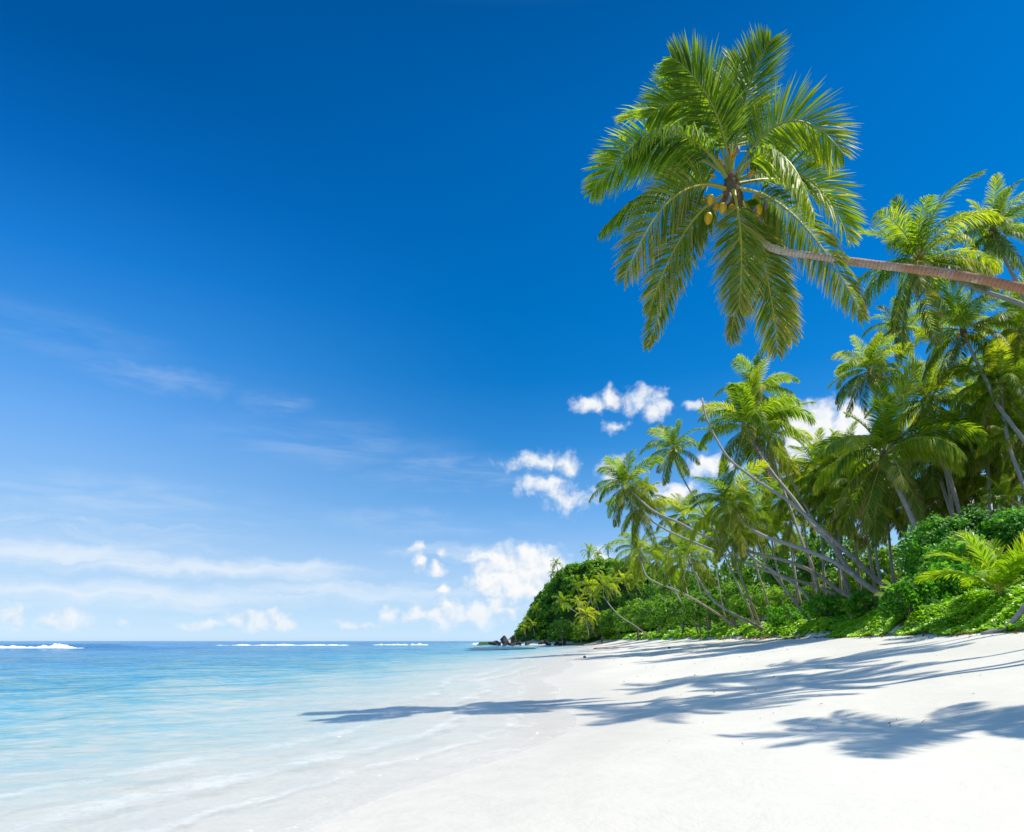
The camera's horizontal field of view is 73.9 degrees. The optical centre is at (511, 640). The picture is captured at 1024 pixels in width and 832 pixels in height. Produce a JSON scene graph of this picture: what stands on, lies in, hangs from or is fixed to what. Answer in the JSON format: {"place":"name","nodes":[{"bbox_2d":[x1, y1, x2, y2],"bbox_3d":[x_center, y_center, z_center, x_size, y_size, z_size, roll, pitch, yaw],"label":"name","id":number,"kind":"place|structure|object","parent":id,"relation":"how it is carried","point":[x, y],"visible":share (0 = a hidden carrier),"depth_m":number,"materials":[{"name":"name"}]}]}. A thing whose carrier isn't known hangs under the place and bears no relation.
{"place":"outdoors","nodes":[
{"label":"outdoors","id":0,"kind":"place"},
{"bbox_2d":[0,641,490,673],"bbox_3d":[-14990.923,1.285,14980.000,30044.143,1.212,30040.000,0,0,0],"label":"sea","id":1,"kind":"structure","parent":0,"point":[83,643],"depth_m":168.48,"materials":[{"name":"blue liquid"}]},
{"bbox_2d":[0,643,79,648],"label":"breaking wave","id":2,"kind":"object","parent":1,"relation":"on","point":[56,646],"visible":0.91,"depth_m":158.59,"materials":[{"name":"white liquid"}]},
{"bbox_2d":[212,644,354,645],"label":"breaking wave","id":3,"kind":"object","parent":1,"relation":"on","point":[290,645],"visible":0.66,"depth_m":260.28,"materials":[{"name":"white liquid"}]},
{"bbox_2d":[0,607,1023,831],"bbox_3d":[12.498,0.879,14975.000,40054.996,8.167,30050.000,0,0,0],"label":"beach","id":4,"kind":"structure","parent":0,"point":[444,737],"depth_m":11.54,"materials":[{"name":"white sand"}]},
{"bbox_2d":[548,617,576,644],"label":"broadleaf tree","id":5,"kind":"object","parent":4,"relation":"on","point":[565,633],"visible":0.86,"depth_m":281.54,"materials":[{"name":"green plant"}]},
{"bbox_2d":[568,622,593,644],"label":"broadleaf tree","id":6,"kind":"object","parent":4,"relation":"on","point":[579,632],"visible":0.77,"depth_m":277.29,"materials":[{"name":"green plant"}]},
{"bbox_2d":[583,610,617,642],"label":"broadleaf tree","id":7,"kind":"object","parent":4,"relation":"on","point":[599,631],"visible":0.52,"depth_m":266.09,"materials":[{"name":"green plant"}]},
{"bbox_2d":[586,571,648,636],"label":"coconut palm","id":8,"kind":"object","parent":4,"relation":"on","point":[600,586],"visible":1,"depth_m":204.13,"materials":[{"name":"yellow"}]},
{"bbox_2d":[595,606,639,636],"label":"broadleaf tree","id":9,"kind":"object","parent":4,"relation":"on","point":[607,622],"visible":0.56,"depth_m":253.27,"materials":[{"name":"green plant"}]},
{"bbox_2d":[613,598,656,640],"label":"broadleaf tree","id":10,"kind":"object","parent":4,"relation":"on","point":[617,618],"visible":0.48,"depth_m":203.59,"materials":[{"name":"green plant"}]},
{"bbox_2d":[615,571,669,631],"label":"broadleaf tree","id":11,"kind":"object","parent":4,"relation":"on","point":[623,597],"visible":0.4,"depth_m":251.31,"materials":[{"name":"green plant"}]},
{"bbox_2d":[630,594,679,632],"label":"broadleaf tree","id":12,"kind":"object","parent":4,"relation":"on","point":[645,618],"visible":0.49,"depth_m":172.71,"materials":[{"name":"green plant"}]},
{"bbox_2d":[631,540,698,633],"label":"coconut palm","id":13,"kind":"object","parent":4,"relation":"on","point":[656,567],"visible":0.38,"depth_m":137.38,"materials":[{"name":"green plant"}]},
{"bbox_2d":[647,568,689,629],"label":"broadleaf tree","id":14,"kind":"object","parent":4,"relation":"on","point":[659,589],"visible":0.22,"depth_m":222.60,"materials":[{"name":"green plant"}]},
{"bbox_2d":[610,525,739,628],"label":"coconut palm","id":15,"kind":"object","parent":4,"relation":"on","point":[636,553],"visible":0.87,"depth_m":107.80,"materials":[{"name":"green plant"}]},
{"bbox_2d":[655,518,701,632],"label":"coconut palm","id":16,"kind":"object","parent":4,"relation":"on","point":[665,540],"visible":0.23,"depth_m":137.48,"materials":[{"name":"green plant"}]},
{"bbox_2d":[652,489,707,629],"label":"coconut palm","id":17,"kind":"object","parent":4,"relation":"on","point":[680,510],"visible":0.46,"depth_m":127.59,"materials":[{"name":"green plant"}]},
{"bbox_2d":[654,592,707,632],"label":"broadleaf tree","id":18,"kind":"object","parent":4,"relation":"on","point":[668,619],"visible":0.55,"depth_m":139.67,"materials":[{"name":"green plant"}]},
{"bbox_2d":[673,565,720,627],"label":"broadleaf tree","id":19,"kind":"object","parent":4,"relation":"on","point":[692,585],"visible":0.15,"depth_m":186.99,"materials":[{"name":"green plant"}]},
{"bbox_2d":[639,419,761,630],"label":"coconut palm","id":20,"kind":"object","parent":4,"relation":"on","point":[671,437],"visible":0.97,"depth_m":86.86,"materials":[{"name":"green plant"}]},
{"bbox_2d":[649,529,764,629],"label":"coconut palm","id":21,"kind":"object","parent":4,"relation":"on","point":[682,549],"visible":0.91,"depth_m":83.61,"materials":[{"name":"green plant"}]},
{"bbox_2d":[677,494,737,628],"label":"coconut palm","id":22,"kind":"object","parent":4,"relation":"on","point":[708,507],"visible":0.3,"depth_m":109.40,"materials":[{"name":"green plant"}]},
{"bbox_2d":[677,586,739,630],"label":"broadleaf tree","id":23,"kind":"object","parent":4,"relation":"on","point":[696,615],"visible":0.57,"depth_m":121.08,"materials":[{"name":"green plant"}]},
{"bbox_2d":[588,449,849,597],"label":"coconut palm","id":24,"kind":"object","parent":4,"relation":"on","point":[624,476],"visible":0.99,"depth_m":83.02,"materials":[{"name":"green plant"}]},
{"bbox_2d":[684,510,756,628],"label":"coconut palm","id":25,"kind":"object","parent":4,"relation":"on","point":[707,533],"visible":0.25,"depth_m":88.67,"materials":[{"name":"green plant"}]},
{"bbox_2d":[605,475,844,604],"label":"coconut palm","id":26,"kind":"object","parent":4,"relation":"on","point":[641,515],"visible":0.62,"depth_m":84.98,"materials":[{"name":"green plant"}]},
{"bbox_2d":[696,553,754,624],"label":"broadleaf tree","id":27,"kind":"object","parent":4,"relation":"on","point":[723,570],"visible":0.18,"depth_m":149.22,"materials":[{"name":"green plant"}]},
{"bbox_2d":[702,580,757,625],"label":"broadleaf tree","id":28,"kind":"object","parent":4,"relation":"on","point":[727,589],"visible":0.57,"depth_m":109.54,"materials":[{"name":"green plant"}]},
{"bbox_2d":[719,479,775,621],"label":"coconut palm","id":29,"kind":"object","parent":4,"relation":"on","point":[760,580],"visible":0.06,"depth_m":86.38,"materials":[{"name":"green"}]},
{"bbox_2d":[728,582,779,621],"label":"broadleaf tree","id":30,"kind":"object","parent":4,"relation":"on","point":[741,607],"visible":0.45,"depth_m":95.86,"materials":[{"name":"green plant"}]},
{"bbox_2d":[703,513,816,610],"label":"coconut palm","id":31,"kind":"object","parent":4,"relation":"on","point":[734,548],"visible":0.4,"depth_m":64.83,"materials":[{"name":"green plant"}]},
{"bbox_2d":[728,548,791,621],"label":"broadleaf tree","id":32,"kind":"object","parent":4,"relation":"on","point":[749,572],"visible":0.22,"depth_m":127.95,"materials":[{"name":"green plant"}]},
{"bbox_2d":[720,506,811,620],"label":"coconut palm","id":33,"kind":"object","parent":4,"relation":"on","point":[764,547],"visible":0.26,"depth_m":68.85,"materials":[{"name":"green plant"}]},
{"bbox_2d":[713,341,828,616],"bbox_3d":[25.173,-15.106,62.311,7.584,27.561,15.571,0,0,-24],"label":"coconut palm","id":34,"kind":"object","parent":4,"relation":"on","point":[768,383],"visible":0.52,"depth_m":64.82,"materials":[{"name":"green plant"}]},
{"bbox_2d":[744,481,798,616],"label":"coconut palm","id":35,"kind":"object","parent":4,"relation":"on","point":[768,506],"visible":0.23,"depth_m":81.02,"materials":[{"name":"green plant"}]},
{"bbox_2d":[755,450,802,607],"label":"coconut palm","id":36,"kind":"object","parent":4,"relation":"on","point":[783,474],"visible":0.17,"depth_m":77.35,"materials":[{"name":"green plant"}]},
{"bbox_2d":[757,584,804,618],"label":"broadleaf tree","id":37,"kind":"object","parent":4,"relation":"on","point":[779,595],"visible":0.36,"depth_m":87.03,"materials":[{"name":"green plant"}]},
{"bbox_2d":[688,459,881,599],"bbox_3d":[21.437,-8.329,52.657,8.262,14.412,20.786,0,0,-29],"label":"coconut palm","id":38,"kind":"object","parent":4,"relation":"on","point":[726,498],"visible":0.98,"depth_m":57.09,"materials":[{"name":"green plant"}]},
{"bbox_2d":[697,371,877,605],"bbox_3d":[21.534,-12.928,56.271,11.117,22.888,21.213,0,0,0],"label":"coconut palm","id":39,"kind":"object","parent":4,"relation":"on","point":[745,411],"visible":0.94,"depth_m":61.19,"materials":[{"name":"green plant"}]},
{"bbox_2d":[758,506,816,617],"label":"coconut palm","id":40,"kind":"object","parent":4,"relation":"on","point":[786,537],"visible":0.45,"depth_m":75.00,"materials":[{"name":"green plant"}]},
{"bbox_2d":[761,457,817,606],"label":"coconut palm","id":41,"kind":"object","parent":4,"relation":"on","point":[785,511],"visible":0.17,"depth_m":72.44,"materials":[{"name":"green plant"}]},
{"bbox_2d":[762,604,816,626],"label":"bush","id":42,"kind":"object","parent":4,"relation":"on","point":[780,619],"visible":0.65,"depth_m":69.28,"materials":[{"name":"green plant"}]},
{"bbox_2d":[729,394,850,593],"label":"coconut palm","id":43,"kind":"object","parent":4,"relation":"on","point":[809,437],"visible":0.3,"depth_m":66.38,"materials":[{"name":"green plant"}]},
{"bbox_2d":[756,527,833,602],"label":"broadleaf tree","id":44,"kind":"object","parent":4,"relation":"on","point":[770,579],"visible":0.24,"depth_m":113.60,"materials":[{"name":"green plant"}]},
{"bbox_2d":[701,398,892,601],"bbox_3d":[20.856,-11.508,51.806,1.122,19.870,18.420,0,0,-29],"label":"dead palm","id":45,"kind":"object","parent":4,"relation":"on","point":[864,568],"visible":0.92,"depth_m":50.34,"materials":[{"name":"grey wood"}]},
{"bbox_2d":[580,21,1023,361],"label":"coconut palm","id":46,"kind":"object","parent":4,"relation":"on","point":[713,111],"visible":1,"depth_m":17.70,"materials":[{"name":"green plant"}]},
{"bbox_2d":[773,427,840,593],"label":"coconut palm","id":47,"kind":"object","parent":4,"relation":"on","point":[811,483],"visible":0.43,"depth_m":65.36,"materials":[{"name":"green plant"}]},
{"bbox_2d":[781,582,836,617],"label":"broadleaf tree","id":48,"kind":"object","parent":4,"relation":"on","point":[807,590],"visible":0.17,"depth_m":77.91,"materials":[{"name":"green plant"}]},
{"bbox_2d":[599,580,1023,639],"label":"ground vine","id":49,"kind":"object","parent":4,"relation":"on","point":[991,603],"visible":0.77,"depth_m":28.21,"materials":[{"name":"green plant"}]},
{"bbox_2d":[615,629,1023,743],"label":"beach litter","id":50,"kind":"object","parent":4,"relation":"on","point":[926,632],"visible":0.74,"depth_m":31.55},
{"bbox_2d":[800,589,847,621],"bbox_3d":[24.900,-2.723,53.892,3.612,2.761,3.195,0,0,0],"label":"bush","id":51,"kind":"object","parent":4,"relation":"on","point":[828,602],"visible":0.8,"depth_m":53.45,"materials":[{"name":"green plant"}]},
{"bbox_2d":[792,443,861,594],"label":"coconut palm","id":52,"kind":"object","parent":4,"relation":"on","point":[813,504],"visible":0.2,"depth_m":63.03,"materials":[{"name":"green plant"}]},
{"bbox_2d":[798,476,861,592],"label":"coconut palm","id":53,"kind":"object","parent":4,"relation":"on","point":[822,517],"visible":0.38,"depth_m":61.54,"materials":[{"name":"green plant"}]},
{"bbox_2d":[793,521,867,595],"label":"broadleaf tree","id":54,"kind":"object","parent":4,"relation":"on","point":[804,575],"visible":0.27,"depth_m":103.49,"materials":[{"name":"green plant"}]},
{"bbox_2d":[810,567,866,604],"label":"broadleaf tree","id":55,"kind":"object","parent":4,"relation":"on","point":[834,577],"visible":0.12,"depth_m":73.68,"materials":[{"name":"green plant"}]},
{"bbox_2d":[804,421,878,589],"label":"coconut palm","id":56,"kind":"object","parent":4,"relation":"on","point":[853,424],"visible":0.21,"depth_m":61.31,"materials":[{"name":"green plant"}]},
{"bbox_2d":[816,449,894,598],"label":"coconut palm","id":57,"kind":"object","parent":4,"relation":"on","point":[845,479],"visible":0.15,"depth_m":59.49,"materials":[{"name":"green plant"}]},
{"bbox_2d":[843,587,889,616],"bbox_3d":[24.121,-2.576,45.993,3.032,2.212,2.636,0,0,0],"label":"bush","id":58,"kind":"object","parent":4,"relation":"on","point":[859,597],"visible":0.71,"depth_m":45.65,"materials":[{"name":"green plant"}]},
{"bbox_2d":[832,475,906,591],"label":"coconut palm","id":59,"kind":"object","parent":4,"relation":"on","point":[894,519],"visible":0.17,"depth_m":55.65,"materials":[{"name":"green plant"}]},
{"bbox_2d":[836,548,904,598],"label":"broadleaf tree","id":60,"kind":"object","parent":4,"relation":"on","point":[852,582],"visible":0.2,"depth_m":68.94,"materials":[{"name":"green plant"}]},
{"bbox_2d":[827,330,918,546],"bbox_3d":[26.280,-12.358,49.754,5.671,20.960,6.964,0,0,15],"label":"coconut palm","id":61,"kind":"object","parent":4,"relation":"on","point":[873,360],"visible":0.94,"depth_m":49.61,"materials":[{"name":"green plant"}]},
{"bbox_2d":[850,493,910,582],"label":"coconut palm","id":62,"kind":"object","parent":4,"relation":"on","point":[890,555],"visible":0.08,"depth_m":57.25,"materials":[{"name":"green plant"}]},
{"bbox_2d":[866,537,917,590],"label":"broadleaf tree","id":63,"kind":"object","parent":4,"relation":"on","point":[883,559],"visible":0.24,"depth_m":65.65,"materials":[{"name":"green plant"}]},
{"bbox_2d":[874,577,916,602],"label":"palm seedling","id":64,"kind":"object","parent":4,"relation":"on","point":[886,587],"visible":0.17,"depth_m":33.71,"materials":[{"name":"green plant"}]},
{"bbox_2d":[810,359,987,549],"bbox_3d":[25.546,-10.037,46.134,9.746,16.470,10.238,0,0,19],"label":"coconut palm","id":65,"kind":"object","parent":4,"relation":"on","point":[885,429],"visible":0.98,"depth_m":44.96,"materials":[{"name":"green plant"}]},
{"bbox_2d":[859,449,953,581],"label":"coconut palm","id":66,"kind":"object","parent":4,"relation":"on","point":[923,489],"visible":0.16,"depth_m":54.16,"materials":[{"name":"green plant"}]},
{"bbox_2d":[860,294,954,519],"bbox_3d":[30.193,-14.189,51.166,4.479,24.432,6.780,0,0,-38],"label":"coconut palm","id":67,"kind":"object","parent":4,"relation":"on","point":[897,338],"visible":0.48,"depth_m":51.85,"materials":[{"name":"green plant"}]},
{"bbox_2d":[875,571,950,617],"bbox_3d":[17.391,-1.938,29.530,2.927,2.107,2.529,0,0,0],"label":"bush","id":68,"kind":"object","parent":4,"relation":"on","point":[927,589],"visible":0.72,"depth_m":29.09,"materials":[{"name":"green plant"}]},
{"bbox_2d":[884,468,967,540],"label":"coconut palm","id":69,"kind":"object","parent":4,"relation":"on","point":[945,509],"visible":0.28,"depth_m":53.49,"materials":[{"name":"green plant"}]},
{"bbox_2d":[864,345,996,518],"bbox_3d":[30.599,-11.905,49.922,8.661,19.834,8.255,0,0,39],"label":"coconut palm","id":70,"kind":"object","parent":4,"relation":"on","point":[928,387],"visible":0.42,"depth_m":49.46,"materials":[{"name":"green plant"}]},
{"bbox_2d":[839,169,1023,349],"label":"coconut palm","id":71,"kind":"object","parent":4,"relation":"on","point":[910,241],"visible":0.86,"depth_m":41.43,"materials":[{"name":"green plant"}]},
{"bbox_2d":[895,511,968,584],"bbox_3d":[23.080,-4.428,37.048,4.392,5.285,3.649,0,0,0],"label":"bush","id":72,"kind":"object","parent":4,"relation":"on","point":[911,549],"visible":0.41,"depth_m":36.62,"materials":[{"name":"green plant"}]},
{"bbox_2d":[872,407,998,518],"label":"coconut palm","id":73,"kind":"object","parent":4,"relation":"on","point":[939,479],"visible":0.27,"depth_m":50.91,"materials":[{"name":"green plant"}]},
{"bbox_2d":[918,561,977,600],"bbox_3d":[20.140,-2.634,31.403,2.870,2.140,2.614,0,0,0],"label":"bush","id":74,"kind":"object","parent":4,"relation":"on","point":[941,566],"visible":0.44,"depth_m":31.04,"materials":[{"name":"green plant"}]},
{"bbox_2d":[914,463,999,521],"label":"coconut palm","id":75,"kind":"object","parent":4,"relation":"on","point":[967,483],"visible":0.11,"depth_m":53.18,"materials":[{"name":"green plant"}]},
{"bbox_2d":[915,531,1003,586],"bbox_3d":[21.731,-3.490,33.008,3.946,3.606,3.147,0,0,0],"label":"bush","id":76,"kind":"object","parent":4,"relation":"on","point":[956,546],"visible":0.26,"depth_m":32.52,"materials":[{"name":"green plant"}]},
{"bbox_2d":[903,278,1023,443],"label":"coconut palm","id":77,"kind":"object","parent":4,"relation":"on","point":[962,317],"visible":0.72,"depth_m":45.64,"materials":[{"name":"green plant"}]},
{"bbox_2d":[913,527,1023,596],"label":"young palm","id":78,"kind":"object","parent":4,"relation":"on","point":[997,572],"visible":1,"depth_m":25.46,"materials":[{"name":"green plant"}]},
{"bbox_2d":[929,503,1012,570],"bbox_3d":[25.275,-4.689,36.964,4.081,5.587,4.385,0,0,-45],"label":"bush","id":79,"kind":"object","parent":4,"relation":"on","point":[972,520],"visible":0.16,"depth_m":36.53,"materials":[{"name":"green plant"}]},
{"bbox_2d":[943,445,998,518],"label":"coconut palm","id":80,"kind":"object","parent":4,"relation":"on","point":[977,499],"visible":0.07,"depth_m":53.14,"materials":[{"name":"green plant"}]},
{"bbox_2d":[932,366,1015,508],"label":"coconut palm","id":81,"kind":"object","parent":4,"relation":"on","point":[970,381],"visible":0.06,"depth_m":53.31,"materials":[{"name":"green plant"}]},
{"bbox_2d":[948,569,1000,594],"bbox_3d":[21.018,-2.542,30.623,2.567,1.476,2.904,0,0,42],"label":"bush","id":82,"kind":"object","parent":4,"relation":"on","point":[968,588],"visible":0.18,"depth_m":30.19,"materials":[{"name":"green plant"}]},
{"bbox_2d":[932,403,1023,516],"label":"coconut palm","id":83,"kind":"object","parent":4,"relation":"on","point":[997,458],"visible":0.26,"depth_m":49.30,"materials":[{"name":"green plant"}]},
{"bbox_2d":[940,333,1023,491],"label":"coconut palm","id":84,"kind":"object","parent":4,"relation":"on","point":[1003,372],"visible":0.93,"depth_m":43.71,"materials":[{"name":"green plant"}]},
{"bbox_2d":[940,172,1023,301],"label":"coconut palm","id":85,"kind":"object","parent":4,"relation":"on","point":[993,240],"visible":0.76,"depth_m":43.59,"materials":[{"name":"green plant"}]},
{"bbox_2d":[961,318,1023,413],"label":"coconut palm","id":86,"kind":"object","parent":4,"relation":"on","point":[987,368],"visible":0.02,"depth_m":50.55,"materials":[{"name":"green plant"}]},
{"bbox_2d":[968,396,1023,489],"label":"coconut palm","id":87,"kind":"object","parent":4,"relation":"on","point":[1017,444],"visible":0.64,"depth_m":43.82,"materials":[{"name":"green plant"}]},
{"bbox_2d":[968,273,1023,393],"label":"coconut palm","id":88,"kind":"object","parent":4,"relation":"on","point":[1015,311],"visible":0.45,"depth_m":45.51,"materials":[{"name":"green plant"}]},
{"bbox_2d":[970,473,1023,516],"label":"coconut palm","id":89,"kind":"object","parent":4,"relation":"on","point":[1002,501],"visible":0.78,"depth_m":41.66,"materials":[{"name":"green plant"}]},
{"bbox_2d":[973,445,1023,515],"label":"coconut palm","id":90,"kind":"object","parent":4,"relation":"on","point":[981,482],"visible":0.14,"depth_m":50.94,"materials":[{"name":"green plant"}]},
{"bbox_2d":[978,506,1023,559],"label":"bush","id":91,"kind":"object","parent":4,"relation":"on","point":[1008,532],"visible":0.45,"depth_m":34.28,"materials":[{"name":"green plant"}]},
{"bbox_2d":[980,602,1023,634],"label":"driftwood","id":92,"kind":"object","parent":4,"relation":"on","point":[1017,616],"visible":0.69,"depth_m":21.06,"materials":[{"name":"grey wood"}]},
{"bbox_2d":[0,0,1023,640],"label":"sky","id":93,"kind":"structure","parent":0,"point":[316,322],"materials":[{"name":"blue"}]},
{"bbox_2d":[467,566,799,648],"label":"headland","id":94,"kind":"structure","parent":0,"point":[570,616],"depth_m":292.25,"materials":[{"name":"plant"}]},
{"bbox_2d":[552,591,596,636],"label":"palm","id":95,"kind":"object","parent":94,"relation":"on","point":[563,603],"visible":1,"depth_m":261.74,"materials":[{"name":"green plant"}]},
{"bbox_2d":[566,575,585,596],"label":"palm","id":96,"kind":"object","parent":94,"relation":"on","point":[574,585],"visible":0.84,"depth_m":284.29,"materials":[{"name":"yellow"}]},
{"bbox_2d":[570,593,587,614],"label":"palm","id":97,"kind":"object","parent":94,"relation":"on","point":[577,600],"visible":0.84,"depth_m":270.03,"materials":[{"name":"yellow"}]},
{"bbox_2d":[573,600,600,638],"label":"palm","id":98,"kind":"object","parent":94,"relation":"on","point":[583,618],"visible":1,"depth_m":255.03,"materials":[{"name":"yellow"}]},
{"bbox_2d":[576,575,598,611],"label":"palm","id":99,"kind":"object","parent":94,"relation":"on","point":[586,583],"visible":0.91,"depth_m":279.67,"materials":[{"name":"yellow"}]},
{"bbox_2d":[580,543,596,559],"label":"palm","id":100,"kind":"object","parent":94,"relation":"on","point":[591,547],"visible":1,"depth_m":321.23,"materials":[{"name":"green plant"}]},
{"bbox_2d":[585,589,604,617],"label":"palm","id":101,"kind":"object","parent":94,"relation":"on","point":[594,599],"visible":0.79,"depth_m":261.88,"materials":[{"name":"yellow"}]},
{"bbox_2d":[612,569,634,599],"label":"palm","id":102,"kind":"object","parent":94,"relation":"on","point":[623,576],"visible":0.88,"depth_m":249.40,"materials":[{"name":"yellow"}]},
{"bbox_2d":[624,569,646,595],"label":"palm","id":103,"kind":"object","parent":94,"relation":"on","point":[635,583],"visible":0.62,"depth_m":249.66,"materials":[{"name":"yellow"}]},
{"bbox_2d":[509,556,830,642],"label":"headland forest","id":104,"kind":"object","parent":94,"relation":"on","point":[546,593],"visible":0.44,"depth_m":299.07,"materials":[{"name":"green plant"}]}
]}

